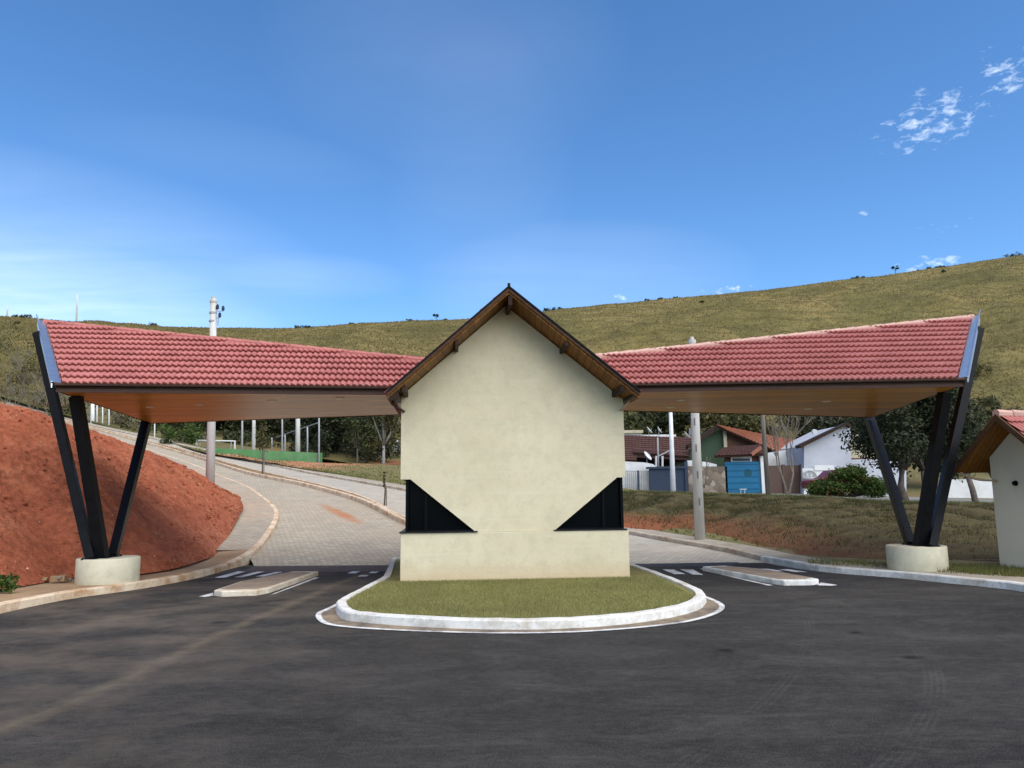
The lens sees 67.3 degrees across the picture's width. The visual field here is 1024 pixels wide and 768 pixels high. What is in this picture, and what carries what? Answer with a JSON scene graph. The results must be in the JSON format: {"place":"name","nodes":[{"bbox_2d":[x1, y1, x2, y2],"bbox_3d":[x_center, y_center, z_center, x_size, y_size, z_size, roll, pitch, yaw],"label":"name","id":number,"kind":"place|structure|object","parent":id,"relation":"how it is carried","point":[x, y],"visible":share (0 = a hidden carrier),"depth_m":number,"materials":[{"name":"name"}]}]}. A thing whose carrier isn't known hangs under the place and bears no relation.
{"place":"outdoors","nodes":[
{"label":"outdoors","id":0,"kind":"place"},
{"bbox_2d":[0,403,242,588],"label":"dirt mound","id":1,"kind":"object","parent":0,"point":[19,468],"visible":0.85,"depth_m":16.61,"materials":[{"name":"red soil"}]},
{"bbox_2d":[0,409,242,583],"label":"dirt clods","id":2,"kind":"object","parent":1,"relation":"on","point":[156,486],"visible":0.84,"depth_m":18.70,"materials":[{"name":"red soil"}]},
{"bbox_2d":[6,413,241,570],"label":"pebbles","id":3,"kind":"object","parent":1,"relation":"on","point":[27,568],"visible":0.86,"depth_m":19.51,"materials":[{"name":"brown stone"}]},
{"bbox_2d":[0,550,247,601],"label":"pavement","id":4,"kind":"structure","parent":0,"point":[219,557],"depth_m":13.90,"materials":[{"name":"beige concrete"}]},
{"bbox_2d":[0,572,20,593],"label":"weed","id":5,"kind":"object","parent":4,"relation":"on","point":[8,582],"visible":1,"depth_m":12.24,"materials":[{"name":"green plant"}]},
{"bbox_2d":[42,574,72,581],"bbox_3d":[-8.287,3.463,13.683,0.786,0.127,0.289,0,-8,-6],"label":"rubble heap","id":6,"kind":"object","parent":4,"relation":"on","point":[56,578],"visible":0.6,"depth_m":13.62,"materials":[{"name":"stone"}]},
{"bbox_2d":[32,314,424,584],"bbox_3d":[-5.555,1.161,15.541,8.455,5.338,5.896,-1,-8,0],"label":"entrance canopy","id":7,"kind":"object","parent":4,"relation":"on","point":[147,378],"visible":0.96,"depth_m":14.19,"materials":[{"name":"red tile"}]},
{"bbox_2d":[145,449,273,549],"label":"pavement","id":8,"kind":"structure","parent":0,"point":[253,523],"depth_m":24.98,"materials":[{"name":"grey concrete"}]},
{"bbox_2d":[70,423,404,565],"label":"paved road","id":9,"kind":"structure","parent":0,"point":[314,527],"depth_m":23.22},
{"bbox_2d":[254,420,269,473],"bbox_3d":[-13.168,3.309,40.459,0.775,2.822,0.767,6,-10,-39],"label":"young tree","id":10,"kind":"object","parent":9,"relation":"on","point":[261,432],"visible":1,"depth_m":40.42,"materials":[{"name":"green plant"}]},
{"bbox_2d":[150,442,364,498],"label":"median strip","id":11,"kind":"object","parent":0,"point":[250,470],"visible":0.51,"depth_m":41.79,"materials":[{"name":"concrete"}]},
{"bbox_2d":[214,571,317,596],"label":"traffic island","id":12,"kind":"structure","parent":0,"point":[262,585],"depth_m":13.52,"materials":[{"name":"concrete"}]},
{"bbox_2d":[322,458,352,463],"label":"court ground","id":13,"kind":"structure","parent":0,"point":[328,461],"depth_m":68.23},
{"bbox_2d":[252,420,255,449],"bbox_3d":[-20.833,3.944,62.102,0.428,4.703,0.304,-1,-8,0],"label":"court post","id":14,"kind":"object","parent":13,"relation":"on","point":[253,435],"visible":0.38,"depth_m":61.98,"materials":[{"name":"concrete"}]},
{"bbox_2d":[295,419,299,451],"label":"court post","id":15,"kind":"object","parent":13,"relation":"on","point":[297,439],"visible":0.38,"depth_m":65.92,"materials":[{"name":"concrete"}]},
{"bbox_2d":[1,395,783,549],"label":"soil bank","id":16,"kind":"structure","parent":0,"point":[682,531],"depth_m":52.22,"materials":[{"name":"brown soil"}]},
{"bbox_2d":[9,403,781,565],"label":"paved road","id":17,"kind":"structure","parent":0,"point":[643,550],"depth_m":23.00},
{"bbox_2d":[382,471,386,505],"bbox_3d":[-4.793,3.959,28.940,0.209,1.356,0.170,-1,-8,0],"label":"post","id":18,"kind":"object","parent":17,"relation":"on","point":[385,488],"visible":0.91,"depth_m":28.92,"materials":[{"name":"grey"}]},
{"bbox_2d":[10,389,993,564],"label":"ground","id":19,"kind":"structure","parent":0,"point":[913,485],"depth_m":79.93,"materials":[{"name":"green plant"}]},
{"bbox_2d":[0,384,27,405],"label":"dry scrub","id":20,"kind":"object","parent":19,"relation":"on","point":[13,393],"visible":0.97,"depth_m":96.87,"materials":[{"name":"plant"}]},
{"bbox_2d":[0,369,34,394],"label":"shrub","id":21,"kind":"object","parent":19,"relation":"on","point":[12,378],"visible":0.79,"depth_m":113.68,"materials":[{"name":"green plant"}]},
{"bbox_2d":[11,359,43,385],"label":"shrub","id":22,"kind":"object","parent":19,"relation":"on","point":[29,378],"visible":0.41,"depth_m":117.16,"materials":[{"name":"green plant"}]},
{"bbox_2d":[9,383,49,408],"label":"shrub","id":23,"kind":"object","parent":19,"relation":"on","point":[42,400],"visible":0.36,"depth_m":105.06,"materials":[{"name":"green plant"}]},
{"bbox_2d":[18,361,43,383],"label":"shrub","id":24,"kind":"object","parent":19,"relation":"on","point":[33,369],"visible":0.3,"depth_m":112.33,"materials":[{"name":"green plant"}]},
{"bbox_2d":[103,410,136,425],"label":"shrub","id":25,"kind":"object","parent":19,"relation":"on","point":[118,414],"visible":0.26,"depth_m":87.88,"materials":[{"name":"green plant"}]},
{"bbox_2d":[115,414,156,432],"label":"shrub","id":26,"kind":"object","parent":19,"relation":"on","point":[123,423],"visible":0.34,"depth_m":82.62,"materials":[{"name":"green plant"}]},
{"bbox_2d":[0,422,278,612],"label":"kerb","id":27,"kind":"structure","parent":19,"relation":"on","point":[243,559],"depth_m":14.05,"materials":[{"name":"concrete"}]},
{"bbox_2d":[151,422,194,440],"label":"shrub","id":28,"kind":"object","parent":19,"relation":"on","point":[156,427],"visible":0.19,"depth_m":74.33,"materials":[{"name":"green plant"}]},
{"bbox_2d":[157,422,204,444],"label":"shrub","id":29,"kind":"object","parent":19,"relation":"on","point":[190,438],"visible":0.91,"depth_m":65.80,"materials":[{"name":"green plant"}]},
{"bbox_2d":[174,421,224,430],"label":"leafy tree","id":30,"kind":"object","parent":19,"relation":"on","point":[204,424],"visible":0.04,"depth_m":89.09,"materials":[{"name":"green plant"}]},
{"bbox_2d":[1,402,404,524],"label":"kerb","id":31,"kind":"structure","parent":19,"relation":"on","point":[386,512],"depth_m":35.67,"materials":[{"name":"concrete"}]},
{"bbox_2d":[206,296,224,482],"bbox_3d":[-10.407,0.383,26.834,0.555,7.020,0.303,-1,-8,0],"label":"utility pole","id":32,"kind":"object","parent":19,"relation":"on","point":[211,429],"visible":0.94,"depth_m":26.54,"materials":[{"name":"concrete"}]},
{"bbox_2d":[196,440,235,448],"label":"football goal","id":33,"kind":"object","parent":19,"relation":"on","point":[231,441],"visible":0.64,"depth_m":67.97,"materials":[{"name":"white metal"}]},
{"bbox_2d":[222,426,274,447],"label":"shrub","id":34,"kind":"object","parent":19,"relation":"on","point":[230,436],"visible":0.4,"depth_m":79.20,"materials":[{"name":"green plant"}]},
{"bbox_2d":[224,419,280,433],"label":"leafy tree","id":35,"kind":"object","parent":19,"relation":"on","point":[237,424],"visible":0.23,"depth_m":86.88,"materials":[{"name":"green plant"}]},
{"bbox_2d":[236,426,287,447],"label":"shrub","id":36,"kind":"object","parent":19,"relation":"on","point":[249,436],"visible":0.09,"depth_m":82.60,"materials":[{"name":"green plant"}]},
{"bbox_2d":[215,448,321,462],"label":"court wall","id":37,"kind":"structure","parent":19,"relation":"on","point":[293,456],"depth_m":59.95,"materials":[{"name":"green paint"}]},
{"bbox_2d":[264,428,293,441],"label":"shrub","id":38,"kind":"object","parent":19,"relation":"on","point":[275,435],"visible":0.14,"depth_m":87.81,"materials":[{"name":"green plant"}]},
{"bbox_2d":[266,418,311,440],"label":"leafy tree","id":39,"kind":"object","parent":19,"relation":"on","point":[288,426],"visible":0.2,"depth_m":88.86,"materials":[{"name":"green plant"}]},
{"bbox_2d":[286,427,336,457],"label":"shrub","id":40,"kind":"object","parent":19,"relation":"on","point":[303,446],"visible":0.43,"depth_m":79.59,"materials":[{"name":"green plant"}]},
{"bbox_2d":[318,418,319,462],"bbox_3d":[-15.618,4.763,62.280,0.240,5.024,0.136,-1,-8,0],"label":"court post","id":41,"kind":"object","parent":19,"relation":"on","point":[318,440],"visible":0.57,"depth_m":62.26,"materials":[{"name":"grey metal"}]},
{"bbox_2d":[306,421,342,454],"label":"shrub","id":42,"kind":"object","parent":19,"relation":"on","point":[333,451],"visible":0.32,"depth_m":83.02,"materials":[{"name":"green plant"}]},
{"bbox_2d":[300,416,378,445],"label":"leafy tree","id":43,"kind":"object","parent":19,"relation":"on","point":[309,435],"visible":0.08,"depth_m":84.62,"materials":[{"name":"green plant"}]},
{"bbox_2d":[301,415,395,453],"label":"leafy tree","id":44,"kind":"object","parent":19,"relation":"on","point":[323,426],"visible":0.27,"depth_m":82.39,"materials":[{"name":"green plant"}]},
{"bbox_2d":[342,417,376,462],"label":"leafy tree","id":45,"kind":"object","parent":19,"relation":"on","point":[361,442],"visible":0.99,"depth_m":71.86,"materials":[{"name":"green plant"}]},
{"bbox_2d":[343,433,395,462],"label":"shrub","id":46,"kind":"object","parent":19,"relation":"on","point":[365,455],"visible":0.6,"depth_m":79.16,"materials":[{"name":"green plant"}]},
{"bbox_2d":[363,415,400,464],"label":"leafy tree","id":47,"kind":"object","parent":19,"relation":"on","point":[390,425],"visible":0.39,"depth_m":73.75,"materials":[{"name":"green plant"}]},
{"bbox_2d":[4,401,764,559],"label":"kerb","id":48,"kind":"structure","parent":19,"relation":"on","point":[747,554],"depth_m":23.45,"materials":[{"name":"concrete"}]},
{"bbox_2d":[372,431,400,458],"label":"shrub","id":49,"kind":"object","parent":19,"relation":"on","point":[398,451],"visible":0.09,"depth_m":83.22,"materials":[{"name":"green plant"}]},
{"bbox_2d":[622,461,655,490],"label":"yard wall","id":50,"kind":"structure","parent":19,"relation":"on","point":[636,476],"depth_m":50.19,"materials":[{"name":"white paint"}]},
{"bbox_2d":[623,411,662,434],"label":"leafy tree","id":51,"kind":"object","parent":19,"relation":"on","point":[637,423],"visible":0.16,"depth_m":73.78,"materials":[{"name":"green plant"}]},
{"bbox_2d":[624,430,675,436],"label":"house","id":52,"kind":"structure","parent":19,"relation":"on","point":[633,432],"depth_m":63.03,"materials":[{"name":"white paint"}]},
{"bbox_2d":[624,435,691,466],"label":"house","id":53,"kind":"structure","parent":19,"relation":"on","point":[636,446],"depth_m":55.72,"materials":[{"name":"red paint"}]},
{"bbox_2d":[628,411,690,437],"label":"leafy tree","id":54,"kind":"object","parent":19,"relation":"on","point":[656,416],"visible":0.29,"depth_m":76.23,"materials":[{"name":"green plant"}]},
{"bbox_2d":[669,412,675,491],"bbox_3d":[9.098,3.910,43.875,0.319,5.298,0.316,-1,-8,0],"label":"utility pole","id":55,"kind":"object","parent":19,"relation":"on","point":[672,467],"visible":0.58,"depth_m":43.75,"materials":[{"name":"grey concrete"}]},
{"bbox_2d":[653,412,730,440],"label":"leafy tree","id":56,"kind":"object","parent":19,"relation":"on","point":[710,420],"visible":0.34,"depth_m":75.03,"materials":[{"name":"green plant"}]},
{"bbox_2d":[688,337,704,539],"bbox_3d":[5.218,1.716,21.864,0.303,6.223,0.310,-1,-8,0],"label":"utility pole","id":57,"kind":"object","parent":19,"relation":"on","point":[699,522],"visible":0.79,"depth_m":21.64,"materials":[{"name":"concrete"}]},
{"bbox_2d":[702,414,770,432],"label":"leafy tree","id":58,"kind":"object","parent":19,"relation":"on","point":[746,417],"visible":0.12,"depth_m":78.87,"materials":[{"name":"green plant"}]},
{"bbox_2d":[686,424,793,466],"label":"house","id":59,"kind":"structure","parent":19,"relation":"on","point":[721,445],"depth_m":53.75,"materials":[{"name":"green paint"}]},
{"bbox_2d":[724,462,760,492],"bbox_3d":[14.893,6.024,49.654,2.259,1.998,0.140,-1,-8,0],"label":"garage door","id":60,"kind":"structure","parent":59,"relation":"attached to","point":[743,475],"depth_m":49.62,"materials":[{"name":"blue paint"}]},
{"bbox_2d":[724,462,760,492],"bbox_3d":[14.893,6.027,49.674,2.259,1.998,0.100,-1,-8,0],"label":"door panel","id":61,"kind":"structure","parent":60,"relation":"in","point":[733,487],"depth_m":49.61,"materials":[{"name":"blue paint"}]},
{"bbox_2d":[722,414,782,434],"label":"leafy tree","id":62,"kind":"object","parent":19,"relation":"on","point":[752,424],"visible":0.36,"depth_m":78.06,"materials":[{"name":"green plant"}]},
{"bbox_2d":[761,415,770,494],"bbox_3d":[10.179,2.784,30.901,0.226,4.318,0.196,-1,-8,0],"label":"utility pole","id":63,"kind":"object","parent":19,"relation":"on","point":[765,461],"visible":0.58,"depth_m":30.81,"materials":[{"name":"grey concrete"}]},
{"bbox_2d":[768,450,786,493],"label":"yard wall","id":64,"kind":"structure","parent":19,"relation":"on","point":[772,458],"depth_m":52.38,"materials":[{"name":"white paint"}]},
{"bbox_2d":[767,415,814,439],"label":"bare tree","id":65,"kind":"object","parent":19,"relation":"on","point":[800,430],"visible":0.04,"depth_m":65.95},
{"bbox_2d":[775,415,840,438],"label":"leafy tree","id":66,"kind":"object","parent":19,"relation":"on","point":[801,425],"visible":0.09,"depth_m":85.77,"materials":[{"name":"green plant"}]},
{"bbox_2d":[781,422,851,493],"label":"house","id":67,"kind":"structure","parent":19,"relation":"on","point":[815,453],"depth_m":49.34,"materials":[{"name":"white paint"}]},
{"bbox_2d":[798,416,861,436],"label":"leafy tree","id":68,"kind":"object","parent":19,"relation":"on","point":[817,424],"visible":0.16,"depth_m":69.91,"materials":[{"name":"green plant"}]},
{"bbox_2d":[847,435,873,494],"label":"house","id":69,"kind":"structure","parent":19,"relation":"on","point":[853,456],"depth_m":52.30,"materials":[{"name":"beige paint"}]},
{"bbox_2d":[851,459,905,495],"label":"yard wall","id":70,"kind":"structure","parent":19,"relation":"on","point":[876,472],"depth_m":49.38,"materials":[{"name":"white paint"}]},
{"bbox_2d":[833,378,989,500],"bbox_3d":[14.279,2.050,27.150,5.178,5.184,5.619,-1,-8,0],"label":"round tree","id":71,"kind":"object","parent":19,"relation":"on","point":[914,419],"visible":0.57,"depth_m":26.29,"materials":[{"name":"green plant"}]},
{"bbox_2d":[925,391,987,501],"bbox_3d":[17.794,2.413,30.991,2.532,5.608,2.836,-6,-10,32],"label":"round tree","id":72,"kind":"object","parent":19,"relation":"on","point":[973,492],"visible":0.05,"depth_m":30.01,"materials":[{"name":"green plant"}]},
{"bbox_2d":[975,394,1014,476],"bbox_3d":[37.348,4.513,59.520,7.174,8.013,6.141,-1,-8,0],"label":"leafy tree","id":73,"kind":"object","parent":19,"relation":"on","point":[989,409],"visible":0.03,"depth_m":60.69,"materials":[{"name":"green plant"}]},
{"bbox_2d":[0,563,1023,767],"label":"asphalt forecourt","id":74,"kind":"structure","parent":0,"point":[853,671],"depth_m":6.55,"materials":[{"name":"grey asphalt"}]},
{"bbox_2d":[242,565,388,572],"bbox_3d":[-4.270,4.174,17.516,3.761,0.001,2.192,-1,-8,0],"label":"asphalt patch","id":75,"kind":"object","parent":74,"relation":"on","point":[329,568],"visible":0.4,"depth_m":17.20,"materials":[{"name":"black asphalt"}]},
{"bbox_2d":[317,598,723,633],"bbox_3d":[0.173,3.325,11.959,5.746,0.001,6.174,-1,-8,0],"label":"gutter","id":76,"kind":"object","parent":74,"relation":"on","point":[333,617],"visible":0.61,"depth_m":9.50,"materials":[{"name":"grey concrete"}]},
{"bbox_2d":[316,596,724,632],"bbox_3d":[0.173,3.321,11.960,5.746,0.001,6.174,-1,-8,0],"label":"road line","id":77,"kind":"object","parent":74,"relation":"on","point":[322,620],"visible":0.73,"depth_m":9.39,"materials":[{"name":"white paint"}]},
{"bbox_2d":[335,557,706,629],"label":"island kerb","id":78,"kind":"structure","parent":74,"relation":"on","point":[345,611],"depth_m":9.52,"materials":[{"name":"white concrete"}]},
{"bbox_2d":[635,562,738,566],"bbox_3d":[3.899,4.053,17.322,2.714,0.001,1.170,-1,-8,0],"label":"asphalt patch","id":79,"kind":"object","parent":74,"relation":"on","point":[688,564],"visible":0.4,"depth_m":17.17,"materials":[{"name":"black asphalt"}]},
{"bbox_2d":[760,556,1023,591],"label":"kerb","id":80,"kind":"structure","parent":74,"relation":"on","point":[993,583],"depth_m":14.06,"materials":[{"name":"white concrete"}]},
{"bbox_2d":[0,255,1023,440],"bbox_3d":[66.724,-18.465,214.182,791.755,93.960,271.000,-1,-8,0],"label":"hill","id":81,"kind":"structure","parent":0,"point":[634,343],"depth_m":199.18,"materials":[{"name":"green plant"}]},
{"bbox_2d":[0,320,38,367],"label":"shrub","id":82,"kind":"object","parent":81,"relation":"on","point":[28,360],"visible":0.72,"depth_m":122.05,"materials":[{"name":"green plant"}]},
{"bbox_2d":[974,362,993,376],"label":"shrub","id":83,"kind":"object","parent":81,"relation":"on","point":[978,371],"visible":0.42,"depth_m":128.75,"materials":[{"name":"green plant"}]},
{"bbox_2d":[976,393,1002,410],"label":"shrub","id":84,"kind":"object","parent":81,"relation":"on","point":[994,401],"visible":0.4,"depth_m":114.56,"materials":[{"name":"green plant"}]},
{"bbox_2d":[0,0,1023,328],"label":"sky","id":85,"kind":"structure","parent":0,"point":[285,163],"materials":[{"name":"blue"}]},
{"bbox_2d":[4,400,1023,582],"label":"pavement","id":86,"kind":"structure","parent":0,"point":[767,552],"depth_m":19.25,"materials":[{"name":"grey concrete"}]},
{"bbox_2d":[346,559,694,617],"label":"lawn","id":87,"kind":"structure","parent":0,"point":[395,576],"depth_m":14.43,"materials":[{"name":"plant"}]},
{"bbox_2d":[384,283,641,581],"bbox_3d":[-0.164,1.233,16.142,4.514,5.245,5.905,0,-8,-4],"label":"gatehouse","id":88,"kind":"object","parent":87,"relation":"on","point":[510,399],"visible":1,"depth_m":13.98,"materials":[{"name":"beige paint"}]},
{"bbox_2d":[405,479,473,531],"bbox_3d":[-1.390,2.385,15.323,1.271,0.983,3.005,0,-8,-4],"label":"window","id":89,"kind":"structure","parent":88,"relation":"in","point":[423,512],"depth_m":13.85,"materials":[{"name":"black glass"}]},
{"bbox_2d":[556,477,623,529],"bbox_3d":[1.387,2.383,15.529,1.303,0.983,3.096,-1,-8,0],"label":"window","id":90,"kind":"structure","parent":88,"relation":"in","point":[604,510],"depth_m":14.09,"materials":[{"name":"black glass"}]},
{"bbox_2d":[703,566,818,585],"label":"traffic island","id":91,"kind":"structure","parent":0,"point":[772,577],"depth_m":14.07,"materials":[{"name":"concrete"}]},
{"bbox_2d":[623,490,998,559],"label":"grass bank","id":92,"kind":"structure","parent":0,"point":[965,548],"depth_m":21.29,"materials":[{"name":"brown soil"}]},
{"bbox_2d":[623,489,993,503],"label":"verge grass","id":93,"kind":"structure","parent":92,"relation":"on","point":[854,499],"depth_m":28.16,"materials":[{"name":"green plant"}]},
{"bbox_2d":[674,533,1023,576],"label":"verge","id":94,"kind":"structure","parent":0,"point":[983,562],"depth_m":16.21,"materials":[{"name":"green plant"}]},
{"bbox_2d":[596,309,984,571],"bbox_3d":[5.860,0.940,15.294,9.163,5.449,5.397,3,-9,-21],"label":"entrance canopy","id":95,"kind":"object","parent":94,"relation":"on","point":[869,373],"visible":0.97,"depth_m":14.62,"materials":[{"name":"red tile"}]},
{"bbox_2d":[953,409,1023,567],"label":"service hut","id":96,"kind":"object","parent":94,"relation":"on","point":[995,449],"visible":1,"depth_m":14.44,"materials":[{"name":"beige paint"}]},
{"bbox_2d":[728,493,993,502],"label":"street","id":97,"kind":"structure","parent":0,"point":[949,499],"depth_m":37.58,"materials":[{"name":"grey asphalt"}]},
{"bbox_2d":[646,462,688,491],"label":"gate","id":98,"kind":"structure","parent":97,"relation":"on","point":[659,478],"depth_m":49.60,"materials":[{"name":"blue metal"}]},
{"bbox_2d":[687,460,727,492],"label":"stone wall","id":99,"kind":"structure","parent":97,"relation":"on","point":[716,481],"depth_m":49.62,"materials":[{"name":"beige stone"}]},
{"bbox_2d":[758,456,764,492],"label":"gate pillar","id":100,"kind":"structure","parent":97,"relation":"on","point":[762,474],"depth_m":49.56,"materials":[{"name":"white paint"}]},
{"bbox_2d":[765,416,799,493],"bbox_3d":[15.449,4.131,44.010,2.329,4.850,1.247,-1,-8,0],"label":"bare tree","id":101,"kind":"object","parent":97,"relation":"on","point":[774,436],"visible":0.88,"depth_m":43.87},
{"bbox_2d":[769,464,800,493],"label":"gate","id":102,"kind":"structure","parent":97,"relation":"on","point":[776,484],"depth_m":49.69,"materials":[{"name":"brown paint"}]},
{"bbox_2d":[801,470,868,494],"bbox_3d":[18.042,5.437,42.613,3.597,1.376,1.565,-1,-8,0],"label":"parked car","id":103,"kind":"object","parent":97,"relation":"on","point":[804,483],"visible":0.07,"depth_m":42.72,"materials":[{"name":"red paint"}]},
{"bbox_2d":[803,463,887,497],"bbox_3d":[16.475,4.798,37.656,4.278,1.880,2.349,-1,-8,0],"label":"street bush","id":104,"kind":"object","parent":97,"relation":"on","point":[856,477],"visible":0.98,"depth_m":37.16,"materials":[{"name":"green plant"}]},
{"bbox_2d":[948,478,992,497],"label":"yard wall","id":105,"kind":"structure","parent":0,"point":[960,489],"depth_m":51.47,"materials":[{"name":"white paint"}]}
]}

